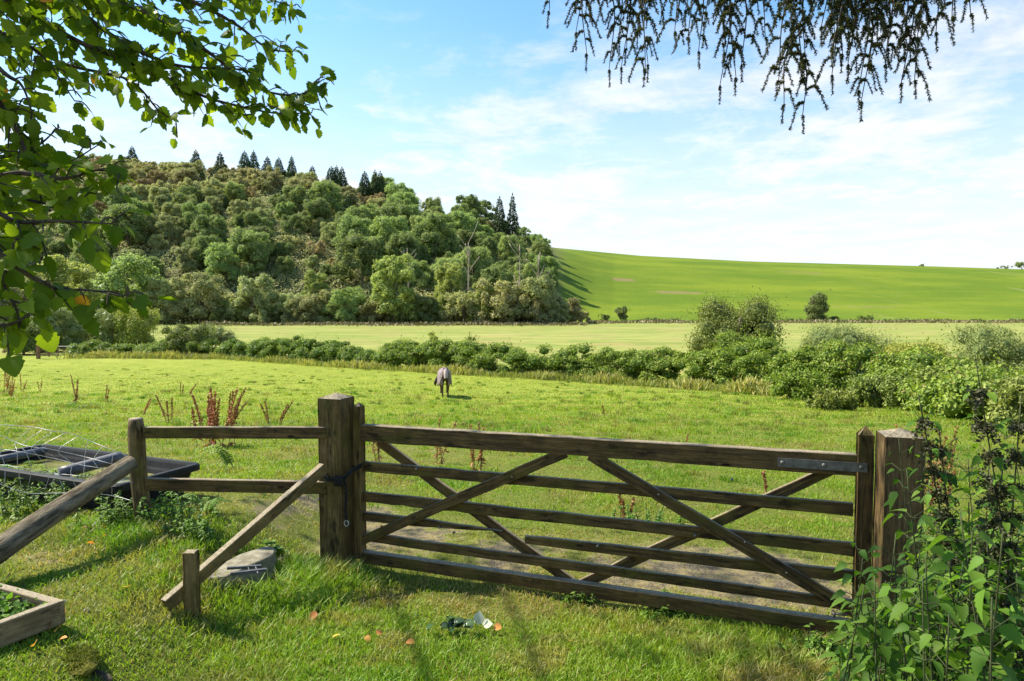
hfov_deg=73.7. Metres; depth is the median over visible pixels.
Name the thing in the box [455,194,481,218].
broadleaf tree
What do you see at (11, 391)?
dock plant
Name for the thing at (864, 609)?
nettle
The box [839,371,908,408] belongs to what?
shrub
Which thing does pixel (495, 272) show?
broadleaf tree
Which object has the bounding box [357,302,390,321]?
scrub tree
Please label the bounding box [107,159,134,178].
scrub tree
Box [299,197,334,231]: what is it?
broadleaf tree
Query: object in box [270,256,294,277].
broadleaf tree
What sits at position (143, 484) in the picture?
rail fence
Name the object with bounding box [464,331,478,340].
sapling
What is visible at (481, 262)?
broadleaf tree
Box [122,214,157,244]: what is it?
broadleaf tree
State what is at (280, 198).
broadleaf tree
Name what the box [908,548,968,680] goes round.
nettle
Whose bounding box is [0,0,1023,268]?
sky
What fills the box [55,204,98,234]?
broadleaf tree
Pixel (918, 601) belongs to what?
nettle
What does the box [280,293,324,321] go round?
broadleaf tree
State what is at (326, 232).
broadleaf tree
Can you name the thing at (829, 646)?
weed clump
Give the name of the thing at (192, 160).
conifer tree
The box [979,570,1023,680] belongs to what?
nettle
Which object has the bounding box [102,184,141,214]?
broadleaf tree
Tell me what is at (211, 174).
conifer tree
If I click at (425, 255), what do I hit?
broadleaf tree
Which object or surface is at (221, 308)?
broadleaf tree
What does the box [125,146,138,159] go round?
conifer tree
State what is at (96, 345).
bramble hedge
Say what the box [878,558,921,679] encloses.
nettle
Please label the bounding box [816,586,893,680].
nettle
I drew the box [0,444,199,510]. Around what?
water trough
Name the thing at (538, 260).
dead tree
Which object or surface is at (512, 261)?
broadleaf tree
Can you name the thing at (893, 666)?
nettle
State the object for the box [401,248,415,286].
dead tree
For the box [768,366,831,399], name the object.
shrub
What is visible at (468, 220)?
broadleaf tree
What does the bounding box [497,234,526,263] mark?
broadleaf tree
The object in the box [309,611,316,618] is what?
fallen leaf
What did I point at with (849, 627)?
nettle
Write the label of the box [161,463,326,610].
timber brace
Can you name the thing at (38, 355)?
gate post
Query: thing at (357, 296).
broadleaf tree
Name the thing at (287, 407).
dock plant
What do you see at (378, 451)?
dock plant
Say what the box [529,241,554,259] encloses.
broadleaf tree
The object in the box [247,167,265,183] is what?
scrub tree
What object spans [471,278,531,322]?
scrub tree
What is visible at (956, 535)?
nettle
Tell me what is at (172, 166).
scrub tree
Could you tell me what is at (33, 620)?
raised bed
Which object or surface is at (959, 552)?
nettle
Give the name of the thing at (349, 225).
broadleaf tree
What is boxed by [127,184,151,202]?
scrub tree
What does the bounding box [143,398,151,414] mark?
dock plant
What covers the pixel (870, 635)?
nettle
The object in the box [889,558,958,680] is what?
nettle
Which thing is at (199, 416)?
dock plant
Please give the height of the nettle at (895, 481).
1.428 m
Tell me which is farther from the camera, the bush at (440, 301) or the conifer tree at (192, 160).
the conifer tree at (192, 160)
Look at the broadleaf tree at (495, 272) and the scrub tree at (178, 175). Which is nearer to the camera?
the broadleaf tree at (495, 272)
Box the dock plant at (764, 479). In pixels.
[761,470,767,491]
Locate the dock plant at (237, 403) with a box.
[227,387,246,425]
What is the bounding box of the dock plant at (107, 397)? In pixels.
[103,385,109,401]
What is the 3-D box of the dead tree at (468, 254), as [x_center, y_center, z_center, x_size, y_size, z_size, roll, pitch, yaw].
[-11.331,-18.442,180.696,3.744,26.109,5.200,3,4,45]
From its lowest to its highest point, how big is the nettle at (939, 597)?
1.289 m
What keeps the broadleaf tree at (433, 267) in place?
on the ground at (636, 286)
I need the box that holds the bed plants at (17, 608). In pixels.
[0,584,46,619]
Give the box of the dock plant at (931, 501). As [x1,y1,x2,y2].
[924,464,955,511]
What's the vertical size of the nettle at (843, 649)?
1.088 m
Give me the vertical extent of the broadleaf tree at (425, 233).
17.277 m
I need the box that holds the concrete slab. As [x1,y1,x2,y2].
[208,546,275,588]
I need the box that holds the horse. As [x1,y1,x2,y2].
[434,367,451,396]
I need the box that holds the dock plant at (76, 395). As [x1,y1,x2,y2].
[70,375,78,402]
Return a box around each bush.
[228,298,250,322]
[268,290,279,306]
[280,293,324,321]
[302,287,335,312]
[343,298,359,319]
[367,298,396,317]
[390,306,409,322]
[400,294,433,321]
[427,300,442,319]
[440,298,458,315]
[548,296,584,322]
[1014,262,1023,268]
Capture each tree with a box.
[0,0,336,376]
[0,269,58,324]
[24,213,51,225]
[37,253,104,336]
[39,226,58,257]
[46,222,57,232]
[47,240,73,259]
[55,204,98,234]
[66,172,97,184]
[68,238,111,271]
[72,227,111,251]
[81,177,99,192]
[83,153,101,162]
[87,289,119,332]
[89,252,162,316]
[92,200,107,214]
[93,189,107,204]
[96,203,154,249]
[97,165,121,178]
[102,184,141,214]
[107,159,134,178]
[112,248,143,281]
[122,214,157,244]
[124,158,138,163]
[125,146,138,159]
[127,168,150,184]
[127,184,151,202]
[128,197,158,225]
[130,178,155,186]
[133,161,157,175]
[143,256,165,277]
[143,277,183,323]
[144,186,172,209]
[145,169,168,182]
[146,234,170,252]
[147,180,177,199]
[153,297,194,323]
[154,194,176,215]
[154,214,190,244]
[156,202,183,229]
[158,161,176,171]
[165,161,187,177]
[165,168,199,185]
[166,270,230,323]
[169,167,195,178]
[170,191,198,210]
[172,246,204,272]
[177,185,204,203]
[178,177,204,193]
[178,200,212,231]
[180,229,196,246]
[181,214,229,245]
[181,237,207,260]
[185,162,205,176]
[187,159,206,170]
[189,149,202,167]
[189,235,224,267]
[196,177,227,204]
[198,170,205,182]
[204,241,248,283]
[205,167,214,175]
[205,196,225,219]
[207,297,239,321]
[208,169,214,179]
[211,152,226,173]
[212,172,236,185]
[217,167,235,175]
[222,180,246,201]
[222,197,229,211]
[223,225,274,274]
[226,199,251,219]
[226,273,277,322]
[230,210,259,230]
[231,175,252,188]
[234,217,243,235]
[236,150,253,172]
[237,168,248,178]
[241,185,256,199]
[243,225,277,257]
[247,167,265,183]
[248,150,260,170]
[248,197,265,214]
[250,176,274,195]
[252,207,277,224]
[253,216,274,233]
[257,169,283,190]
[261,156,273,170]
[264,165,281,175]
[264,306,281,322]
[267,193,288,212]
[270,242,294,261]
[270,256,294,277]
[273,157,286,179]
[273,293,309,321]
[274,201,294,219]
[275,235,305,251]
[278,214,305,236]
[281,185,307,211]
[282,183,305,194]
[285,155,296,181]
[286,177,311,190]
[294,172,319,181]
[295,176,313,181]
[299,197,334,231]
[300,269,330,297]
[303,255,320,270]
[304,239,325,254]
[306,179,344,215]
[309,165,318,180]
[311,178,341,192]
[311,217,331,234]
[318,303,339,321]
[319,221,337,241]
[319,263,334,281]
[325,166,338,182]
[325,257,346,269]
[328,285,368,321]
[329,214,366,245]
[330,231,387,287]
[331,165,342,186]
[332,212,372,253]
[335,211,346,219]
[337,196,352,212]
[338,167,348,186]
[339,185,356,193]
[339,190,358,207]
[345,205,377,227]
[349,192,362,202]
[357,171,371,200]
[357,196,373,203]
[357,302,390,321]
[359,202,381,221]
[363,214,423,256]
[366,197,386,206]
[366,253,419,320]
[369,170,381,194]
[369,192,385,198]
[370,175,394,193]
[373,171,387,198]
[373,255,402,283]
[375,202,416,230]
[381,200,398,206]
[384,181,416,201]
[384,231,422,261]
[386,195,411,204]
[391,190,421,211]
[395,204,424,226]
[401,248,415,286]
[402,259,433,290]
[406,215,439,246]
[411,211,459,259]
[411,295,441,321]
[418,245,431,262]
[421,196,442,210]
[422,212,438,217]
[429,206,443,212]
[429,256,470,288]
[433,261,462,304]
[438,290,489,321]
[443,251,455,257]
[446,222,457,232]
[450,203,479,222]
[450,210,478,232]
[450,245,464,254]
[454,245,494,282]
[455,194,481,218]
[457,222,479,290]
[457,229,478,248]
[466,283,497,321]
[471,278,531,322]
[472,199,497,220]
[475,224,494,236]
[475,231,491,247]
[475,236,499,262]
[477,217,490,227]
[480,264,514,287]
[485,220,496,231]
[491,196,507,234]
[492,233,503,242]
[495,260,508,268]
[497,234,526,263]
[497,296,532,322]
[500,286,548,322]
[503,269,516,284]
[504,256,522,265]
[506,192,519,239]
[506,265,514,273]
[507,233,526,321]
[510,275,561,322]
[512,262,536,285]
[513,226,530,237]
[515,240,528,255]
[520,236,531,247]
[523,252,536,263]
[526,251,549,278]
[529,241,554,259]
[529,275,551,294]
[529,295,547,321]
[530,234,541,243]
[532,255,562,281]
[533,237,551,248]
[539,270,559,289]
[541,0,988,133]
[549,300,570,321]
[577,310,590,321]
[803,289,830,319]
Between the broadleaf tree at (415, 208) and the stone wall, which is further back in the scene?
the broadleaf tree at (415, 208)
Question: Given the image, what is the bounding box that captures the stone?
[276,555,285,565]
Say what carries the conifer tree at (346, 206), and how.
on the ground at (636, 286)
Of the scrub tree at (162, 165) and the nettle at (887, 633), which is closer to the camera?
the nettle at (887, 633)
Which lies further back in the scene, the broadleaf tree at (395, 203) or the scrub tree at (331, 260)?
the broadleaf tree at (395, 203)
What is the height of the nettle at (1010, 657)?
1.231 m
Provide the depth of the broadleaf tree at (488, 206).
333.50 m
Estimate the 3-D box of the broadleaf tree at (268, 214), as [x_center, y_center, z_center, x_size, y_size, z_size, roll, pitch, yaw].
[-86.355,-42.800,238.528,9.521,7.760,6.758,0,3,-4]
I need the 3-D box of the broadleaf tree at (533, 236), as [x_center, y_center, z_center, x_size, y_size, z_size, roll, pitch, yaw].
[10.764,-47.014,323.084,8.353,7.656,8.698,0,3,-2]
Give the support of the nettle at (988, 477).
on the ground at (636, 286)
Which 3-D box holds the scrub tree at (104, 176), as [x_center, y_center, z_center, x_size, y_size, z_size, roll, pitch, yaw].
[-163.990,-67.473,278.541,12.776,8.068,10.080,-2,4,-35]
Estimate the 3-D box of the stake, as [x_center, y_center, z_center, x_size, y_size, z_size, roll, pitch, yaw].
[-1.849,1.450,3.942,0.077,0.482,0.077,0,3,-2]
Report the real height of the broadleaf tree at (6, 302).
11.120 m
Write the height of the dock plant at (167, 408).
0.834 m
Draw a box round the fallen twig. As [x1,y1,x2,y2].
[426,616,476,631]
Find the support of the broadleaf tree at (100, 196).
on the ground at (636, 286)
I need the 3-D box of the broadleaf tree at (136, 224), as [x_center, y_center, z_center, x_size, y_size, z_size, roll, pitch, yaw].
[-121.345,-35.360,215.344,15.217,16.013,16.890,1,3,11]
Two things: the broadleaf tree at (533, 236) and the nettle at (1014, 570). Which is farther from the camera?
the broadleaf tree at (533, 236)
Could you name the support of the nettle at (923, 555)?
on the ground at (636, 286)
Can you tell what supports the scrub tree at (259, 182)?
on the ground at (636, 286)
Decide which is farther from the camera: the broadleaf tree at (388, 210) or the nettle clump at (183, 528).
the broadleaf tree at (388, 210)
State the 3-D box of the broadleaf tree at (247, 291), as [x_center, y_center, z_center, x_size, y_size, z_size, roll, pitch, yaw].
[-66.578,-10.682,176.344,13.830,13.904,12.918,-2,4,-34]
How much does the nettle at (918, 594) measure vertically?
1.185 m
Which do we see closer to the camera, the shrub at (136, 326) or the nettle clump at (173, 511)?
the nettle clump at (173, 511)
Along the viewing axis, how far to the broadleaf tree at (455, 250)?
228.64 m
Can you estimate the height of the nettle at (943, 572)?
1.324 m
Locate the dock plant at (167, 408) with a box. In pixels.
[155,395,173,422]
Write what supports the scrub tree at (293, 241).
on the ground at (636, 286)
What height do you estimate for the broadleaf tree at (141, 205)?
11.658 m
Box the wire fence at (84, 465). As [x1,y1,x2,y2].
[0,424,132,500]
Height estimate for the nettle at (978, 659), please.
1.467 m
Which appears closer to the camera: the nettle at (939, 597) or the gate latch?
the nettle at (939, 597)
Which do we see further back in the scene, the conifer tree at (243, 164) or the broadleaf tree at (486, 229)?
the conifer tree at (243, 164)
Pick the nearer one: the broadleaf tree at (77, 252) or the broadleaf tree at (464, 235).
the broadleaf tree at (77, 252)
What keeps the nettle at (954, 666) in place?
on the ground at (636, 286)
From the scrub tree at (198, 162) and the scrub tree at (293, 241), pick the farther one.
the scrub tree at (198, 162)
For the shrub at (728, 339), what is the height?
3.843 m
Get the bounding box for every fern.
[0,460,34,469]
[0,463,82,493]
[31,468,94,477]
[175,492,231,512]
[191,444,234,466]
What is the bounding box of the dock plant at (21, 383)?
[19,373,26,391]
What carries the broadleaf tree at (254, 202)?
on the ground at (636, 286)
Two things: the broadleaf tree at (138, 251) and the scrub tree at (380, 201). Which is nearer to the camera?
the broadleaf tree at (138, 251)
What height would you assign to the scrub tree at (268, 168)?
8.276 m
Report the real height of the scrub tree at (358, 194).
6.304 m
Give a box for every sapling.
[427,329,442,350]
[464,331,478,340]
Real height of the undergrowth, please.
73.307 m
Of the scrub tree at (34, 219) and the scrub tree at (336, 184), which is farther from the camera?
the scrub tree at (336, 184)
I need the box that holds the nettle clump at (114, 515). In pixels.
[66,490,133,531]
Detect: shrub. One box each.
[0,317,46,353]
[29,304,87,351]
[58,311,96,342]
[86,306,128,345]
[110,304,162,344]
[150,321,218,354]
[187,323,238,347]
[598,313,609,320]
[614,306,630,320]
[680,286,789,368]
[704,325,792,377]
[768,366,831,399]
[795,314,906,379]
[804,385,858,410]
[828,316,839,319]
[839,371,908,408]
[856,315,877,320]
[869,335,965,358]
[896,317,911,319]
[900,358,1004,410]
[922,314,1023,372]
[978,371,1023,427]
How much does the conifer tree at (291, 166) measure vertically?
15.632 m
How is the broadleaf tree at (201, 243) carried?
on the ground at (636, 286)
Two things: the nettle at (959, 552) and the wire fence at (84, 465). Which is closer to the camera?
the nettle at (959, 552)
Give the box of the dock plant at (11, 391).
[9,379,15,396]
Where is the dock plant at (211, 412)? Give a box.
[191,387,238,446]
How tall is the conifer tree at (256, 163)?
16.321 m
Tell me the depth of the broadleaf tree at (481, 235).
254.98 m
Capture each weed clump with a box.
[0,477,73,523]
[31,469,102,504]
[561,591,604,611]
[610,503,685,523]
[640,587,690,621]
[776,623,852,661]
[836,626,880,674]
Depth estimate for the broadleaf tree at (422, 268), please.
198.96 m
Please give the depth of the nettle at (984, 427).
1.59 m
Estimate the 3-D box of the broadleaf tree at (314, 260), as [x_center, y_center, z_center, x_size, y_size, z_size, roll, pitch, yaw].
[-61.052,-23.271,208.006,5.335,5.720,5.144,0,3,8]
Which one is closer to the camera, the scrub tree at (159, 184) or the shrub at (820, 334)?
the shrub at (820, 334)
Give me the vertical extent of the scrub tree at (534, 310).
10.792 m
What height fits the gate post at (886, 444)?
1.385 m
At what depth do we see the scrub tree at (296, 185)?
279.45 m
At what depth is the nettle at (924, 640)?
1.26 m
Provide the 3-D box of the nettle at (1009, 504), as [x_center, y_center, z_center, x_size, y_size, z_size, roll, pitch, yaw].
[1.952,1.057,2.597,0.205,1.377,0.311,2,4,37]
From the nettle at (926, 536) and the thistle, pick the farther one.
the thistle
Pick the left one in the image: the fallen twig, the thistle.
the thistle
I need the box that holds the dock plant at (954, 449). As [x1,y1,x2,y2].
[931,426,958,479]
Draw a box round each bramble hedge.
[61,334,218,355]
[213,332,379,362]
[370,327,1023,418]
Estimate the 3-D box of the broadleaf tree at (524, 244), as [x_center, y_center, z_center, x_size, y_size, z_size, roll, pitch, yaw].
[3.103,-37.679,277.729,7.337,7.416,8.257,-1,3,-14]
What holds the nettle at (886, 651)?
on the ground at (636, 286)
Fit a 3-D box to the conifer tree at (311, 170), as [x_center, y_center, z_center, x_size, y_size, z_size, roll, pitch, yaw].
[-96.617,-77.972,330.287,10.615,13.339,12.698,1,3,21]
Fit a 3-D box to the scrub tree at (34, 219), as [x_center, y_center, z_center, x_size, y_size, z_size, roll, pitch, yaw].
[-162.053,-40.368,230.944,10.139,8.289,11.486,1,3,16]
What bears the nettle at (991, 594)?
on the ground at (636, 286)
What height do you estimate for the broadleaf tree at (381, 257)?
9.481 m
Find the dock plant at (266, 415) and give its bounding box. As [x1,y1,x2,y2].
[260,401,269,424]
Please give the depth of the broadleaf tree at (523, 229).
329.77 m
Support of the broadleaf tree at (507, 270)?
on the ground at (636, 286)
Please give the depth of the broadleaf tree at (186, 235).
215.91 m
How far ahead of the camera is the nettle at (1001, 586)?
1.72 m
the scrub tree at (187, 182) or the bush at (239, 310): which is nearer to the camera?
the bush at (239, 310)
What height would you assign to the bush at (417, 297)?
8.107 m
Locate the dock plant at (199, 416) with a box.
[190,392,203,425]
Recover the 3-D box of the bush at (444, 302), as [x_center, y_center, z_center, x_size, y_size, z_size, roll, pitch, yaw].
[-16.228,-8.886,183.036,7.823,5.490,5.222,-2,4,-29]
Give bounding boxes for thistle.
[258,538,288,555]
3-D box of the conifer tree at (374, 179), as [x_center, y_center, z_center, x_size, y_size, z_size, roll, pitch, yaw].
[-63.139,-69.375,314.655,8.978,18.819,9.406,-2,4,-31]
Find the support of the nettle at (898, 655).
on the ground at (636, 286)
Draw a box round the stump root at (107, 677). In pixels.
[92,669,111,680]
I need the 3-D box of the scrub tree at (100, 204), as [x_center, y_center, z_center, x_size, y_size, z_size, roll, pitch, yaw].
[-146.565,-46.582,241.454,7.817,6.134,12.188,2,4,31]
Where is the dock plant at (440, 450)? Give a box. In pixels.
[433,418,456,463]
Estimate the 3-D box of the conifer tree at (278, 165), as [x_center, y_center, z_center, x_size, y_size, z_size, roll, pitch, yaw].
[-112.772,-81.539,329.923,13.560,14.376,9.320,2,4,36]
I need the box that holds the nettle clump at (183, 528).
[161,513,243,554]
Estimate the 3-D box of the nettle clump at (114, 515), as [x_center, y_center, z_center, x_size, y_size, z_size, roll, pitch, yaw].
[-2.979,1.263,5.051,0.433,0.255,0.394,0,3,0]
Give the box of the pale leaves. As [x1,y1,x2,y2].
[464,611,492,627]
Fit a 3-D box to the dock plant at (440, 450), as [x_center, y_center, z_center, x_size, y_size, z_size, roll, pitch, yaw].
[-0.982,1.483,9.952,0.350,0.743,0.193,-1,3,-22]
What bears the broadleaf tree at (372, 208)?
on the ground at (636, 286)
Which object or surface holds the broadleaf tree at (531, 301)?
on the ground at (636, 286)
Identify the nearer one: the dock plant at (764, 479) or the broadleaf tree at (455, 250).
the dock plant at (764, 479)
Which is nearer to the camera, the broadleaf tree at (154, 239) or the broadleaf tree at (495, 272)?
the broadleaf tree at (495, 272)
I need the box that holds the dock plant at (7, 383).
[0,371,16,393]
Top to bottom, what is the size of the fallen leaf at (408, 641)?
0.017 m
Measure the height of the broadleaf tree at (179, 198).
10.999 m
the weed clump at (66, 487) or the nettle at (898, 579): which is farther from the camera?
the weed clump at (66, 487)
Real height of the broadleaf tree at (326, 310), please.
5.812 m
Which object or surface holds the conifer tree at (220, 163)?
on the ground at (636, 286)
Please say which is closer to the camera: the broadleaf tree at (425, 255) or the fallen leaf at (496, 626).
the fallen leaf at (496, 626)
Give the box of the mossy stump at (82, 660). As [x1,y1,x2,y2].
[62,643,100,675]
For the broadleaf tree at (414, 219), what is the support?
on the ground at (636, 286)
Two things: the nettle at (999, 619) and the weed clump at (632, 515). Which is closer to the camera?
the nettle at (999, 619)
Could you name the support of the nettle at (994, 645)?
on the ground at (636, 286)
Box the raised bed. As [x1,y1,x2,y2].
[0,583,64,647]
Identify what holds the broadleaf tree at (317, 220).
on the ground at (636, 286)
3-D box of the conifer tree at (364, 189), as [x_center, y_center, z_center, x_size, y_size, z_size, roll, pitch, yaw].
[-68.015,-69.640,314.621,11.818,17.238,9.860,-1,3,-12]
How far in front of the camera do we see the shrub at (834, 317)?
195.20 m
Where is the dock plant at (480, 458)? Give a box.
[469,422,485,470]
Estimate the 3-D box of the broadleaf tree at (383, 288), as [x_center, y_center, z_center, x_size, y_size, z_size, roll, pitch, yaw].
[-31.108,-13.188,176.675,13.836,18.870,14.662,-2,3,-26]
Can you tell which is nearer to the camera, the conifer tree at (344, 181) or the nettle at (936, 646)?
the nettle at (936, 646)
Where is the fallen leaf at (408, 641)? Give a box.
[406,638,414,643]
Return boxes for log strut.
[0,456,137,564]
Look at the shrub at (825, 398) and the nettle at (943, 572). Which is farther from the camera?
the shrub at (825, 398)
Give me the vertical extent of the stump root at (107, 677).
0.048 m
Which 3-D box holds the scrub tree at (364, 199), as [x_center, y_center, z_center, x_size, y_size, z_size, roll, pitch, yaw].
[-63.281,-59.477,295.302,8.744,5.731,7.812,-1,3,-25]
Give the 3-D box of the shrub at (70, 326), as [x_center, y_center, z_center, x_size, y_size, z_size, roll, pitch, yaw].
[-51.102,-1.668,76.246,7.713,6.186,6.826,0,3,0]
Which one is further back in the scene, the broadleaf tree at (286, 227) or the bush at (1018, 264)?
the bush at (1018, 264)
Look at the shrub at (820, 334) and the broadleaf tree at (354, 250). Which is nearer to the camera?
the shrub at (820, 334)
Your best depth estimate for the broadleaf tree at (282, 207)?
245.34 m
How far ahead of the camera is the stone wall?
171.22 m
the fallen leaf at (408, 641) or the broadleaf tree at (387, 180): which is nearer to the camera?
the fallen leaf at (408, 641)
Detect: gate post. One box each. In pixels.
[36,345,40,358]
[318,393,355,566]
[870,428,925,643]
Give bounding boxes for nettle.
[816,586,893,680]
[824,558,879,680]
[828,581,898,680]
[834,533,901,680]
[838,659,883,680]
[839,585,893,680]
[839,599,891,680]
[844,578,902,680]
[848,576,898,680]
[849,605,885,680]
[852,533,914,680]
[853,597,889,680]
[856,620,920,680]
[867,554,922,678]
[874,585,930,680]
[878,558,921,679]
[878,568,931,680]
[881,469,947,680]
[883,437,929,667]
[885,524,934,677]
[887,550,935,680]
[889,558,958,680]
[892,572,924,662]
[892,575,959,680]
[893,525,961,680]
[903,590,970,680]
[905,524,947,674]
[905,527,941,615]
[906,394,976,614]
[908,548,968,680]
[910,514,940,616]
[911,480,953,571]
[911,562,968,680]
[913,558,990,680]
[913,575,954,680]
[915,528,972,652]
[915,561,990,680]
[915,563,973,680]
[916,559,968,680]
[916,613,985,680]
[919,429,976,649]
[922,561,965,665]
[925,512,1006,680]
[925,616,971,679]
[931,505,988,640]
[932,531,1016,680]
[940,502,995,670]
[941,554,1000,664]
[946,566,1007,679]
[947,469,1023,679]
[953,459,993,610]
[954,543,1022,680]
[957,465,1008,679]
[957,538,1002,665]
[957,597,1023,680]
[958,361,1023,680]
[959,582,1020,680]
[961,530,1018,680]
[962,533,1023,680]
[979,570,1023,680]
[979,586,1023,670]
[980,394,1023,679]
[987,604,1023,680]
[989,516,1023,679]
[991,521,1023,677]
[993,615,1023,680]
[1002,442,1023,566]
[1004,513,1023,649]
[1004,607,1023,673]
[1006,528,1022,652]
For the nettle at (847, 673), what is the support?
on the ground at (636, 286)
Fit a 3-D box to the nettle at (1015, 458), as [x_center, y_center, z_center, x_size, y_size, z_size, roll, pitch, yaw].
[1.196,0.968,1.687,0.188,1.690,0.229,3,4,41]
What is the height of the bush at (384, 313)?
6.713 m
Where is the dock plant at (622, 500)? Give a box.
[617,494,635,517]
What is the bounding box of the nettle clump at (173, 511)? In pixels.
[135,491,220,528]
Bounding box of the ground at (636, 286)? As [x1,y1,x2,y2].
[0,176,1023,680]
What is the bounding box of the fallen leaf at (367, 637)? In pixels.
[364,635,370,640]
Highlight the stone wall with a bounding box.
[201,318,1023,326]
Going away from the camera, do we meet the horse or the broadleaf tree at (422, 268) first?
the horse
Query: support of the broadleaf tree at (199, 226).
on the ground at (636, 286)
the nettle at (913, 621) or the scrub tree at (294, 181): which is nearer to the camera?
the nettle at (913, 621)
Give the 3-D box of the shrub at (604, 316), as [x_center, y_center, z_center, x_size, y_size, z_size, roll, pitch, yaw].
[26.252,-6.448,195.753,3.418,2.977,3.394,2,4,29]
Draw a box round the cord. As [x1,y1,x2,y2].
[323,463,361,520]
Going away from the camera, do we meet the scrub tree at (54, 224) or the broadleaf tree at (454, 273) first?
the broadleaf tree at (454, 273)
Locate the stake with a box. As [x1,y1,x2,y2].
[182,549,200,619]
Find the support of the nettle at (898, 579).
on the ground at (636, 286)
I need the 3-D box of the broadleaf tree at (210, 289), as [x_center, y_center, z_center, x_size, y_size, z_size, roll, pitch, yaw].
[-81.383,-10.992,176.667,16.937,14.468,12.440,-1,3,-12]
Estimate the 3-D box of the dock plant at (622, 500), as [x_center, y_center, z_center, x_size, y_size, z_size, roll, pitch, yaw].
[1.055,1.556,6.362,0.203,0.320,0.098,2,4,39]
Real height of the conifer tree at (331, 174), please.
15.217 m
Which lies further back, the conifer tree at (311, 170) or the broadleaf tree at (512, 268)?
the conifer tree at (311, 170)
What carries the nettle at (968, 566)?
on the ground at (636, 286)
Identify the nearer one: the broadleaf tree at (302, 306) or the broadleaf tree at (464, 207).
the broadleaf tree at (302, 306)
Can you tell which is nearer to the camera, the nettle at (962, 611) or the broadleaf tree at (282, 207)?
the nettle at (962, 611)
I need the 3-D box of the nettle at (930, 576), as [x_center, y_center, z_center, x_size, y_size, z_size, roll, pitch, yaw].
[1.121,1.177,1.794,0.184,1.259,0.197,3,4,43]
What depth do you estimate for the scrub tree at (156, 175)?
275.74 m
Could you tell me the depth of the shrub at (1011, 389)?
16.27 m
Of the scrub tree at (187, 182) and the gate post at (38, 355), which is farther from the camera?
the scrub tree at (187, 182)
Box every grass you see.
[54,349,785,396]
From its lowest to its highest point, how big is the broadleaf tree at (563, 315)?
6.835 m
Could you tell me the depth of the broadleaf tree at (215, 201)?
241.26 m
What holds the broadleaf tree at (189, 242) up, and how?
on the ground at (636, 286)
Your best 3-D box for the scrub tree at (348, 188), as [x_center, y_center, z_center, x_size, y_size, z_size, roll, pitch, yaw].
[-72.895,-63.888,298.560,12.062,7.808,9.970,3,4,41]
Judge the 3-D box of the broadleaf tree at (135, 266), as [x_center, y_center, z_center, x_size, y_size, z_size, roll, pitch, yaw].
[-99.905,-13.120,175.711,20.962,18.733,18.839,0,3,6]
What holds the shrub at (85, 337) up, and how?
on the ground at (636, 286)
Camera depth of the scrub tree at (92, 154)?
328.33 m
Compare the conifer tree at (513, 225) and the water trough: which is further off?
the conifer tree at (513, 225)
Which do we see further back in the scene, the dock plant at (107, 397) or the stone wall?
the stone wall
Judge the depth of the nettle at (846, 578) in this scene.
1.75 m
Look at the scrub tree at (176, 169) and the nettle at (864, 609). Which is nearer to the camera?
the nettle at (864, 609)
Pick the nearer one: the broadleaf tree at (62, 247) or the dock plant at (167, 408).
the dock plant at (167, 408)
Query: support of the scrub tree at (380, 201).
on the ground at (636, 286)
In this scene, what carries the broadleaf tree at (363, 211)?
on the ground at (636, 286)
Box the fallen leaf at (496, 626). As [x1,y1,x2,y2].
[493,622,500,629]
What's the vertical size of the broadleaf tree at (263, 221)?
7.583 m
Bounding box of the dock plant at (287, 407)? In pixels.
[279,400,292,425]
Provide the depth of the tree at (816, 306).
194.23 m
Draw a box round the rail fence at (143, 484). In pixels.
[127,417,326,521]
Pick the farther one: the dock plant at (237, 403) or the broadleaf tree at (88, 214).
the broadleaf tree at (88, 214)
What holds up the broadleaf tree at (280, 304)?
on the ground at (636, 286)
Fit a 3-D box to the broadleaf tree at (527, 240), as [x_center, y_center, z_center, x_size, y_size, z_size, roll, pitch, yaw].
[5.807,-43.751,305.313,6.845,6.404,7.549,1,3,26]
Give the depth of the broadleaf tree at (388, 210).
238.53 m
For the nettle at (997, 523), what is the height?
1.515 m
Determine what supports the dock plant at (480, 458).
on the ground at (636, 286)
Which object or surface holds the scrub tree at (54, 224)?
on the ground at (636, 286)
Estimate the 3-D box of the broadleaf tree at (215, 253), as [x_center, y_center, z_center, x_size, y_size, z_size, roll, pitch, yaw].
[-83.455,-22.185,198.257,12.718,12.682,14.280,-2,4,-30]
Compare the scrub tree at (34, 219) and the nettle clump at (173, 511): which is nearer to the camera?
the nettle clump at (173, 511)
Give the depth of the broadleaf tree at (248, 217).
228.18 m
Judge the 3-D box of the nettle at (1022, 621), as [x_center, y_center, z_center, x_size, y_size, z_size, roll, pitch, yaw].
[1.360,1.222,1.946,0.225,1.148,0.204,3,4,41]
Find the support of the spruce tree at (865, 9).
on the ground at (636, 286)
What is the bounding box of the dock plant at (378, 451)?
[372,420,383,461]
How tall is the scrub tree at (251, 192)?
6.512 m
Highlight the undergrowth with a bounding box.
[0,165,536,314]
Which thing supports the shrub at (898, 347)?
on the ground at (636, 286)
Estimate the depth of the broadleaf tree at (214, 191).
252.96 m
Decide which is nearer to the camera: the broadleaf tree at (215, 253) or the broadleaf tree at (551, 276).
the broadleaf tree at (215, 253)
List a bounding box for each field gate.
[40,346,70,356]
[353,402,874,633]
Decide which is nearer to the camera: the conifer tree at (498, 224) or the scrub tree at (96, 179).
the scrub tree at (96, 179)
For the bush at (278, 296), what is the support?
on the ground at (636, 286)
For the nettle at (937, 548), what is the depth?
1.72 m

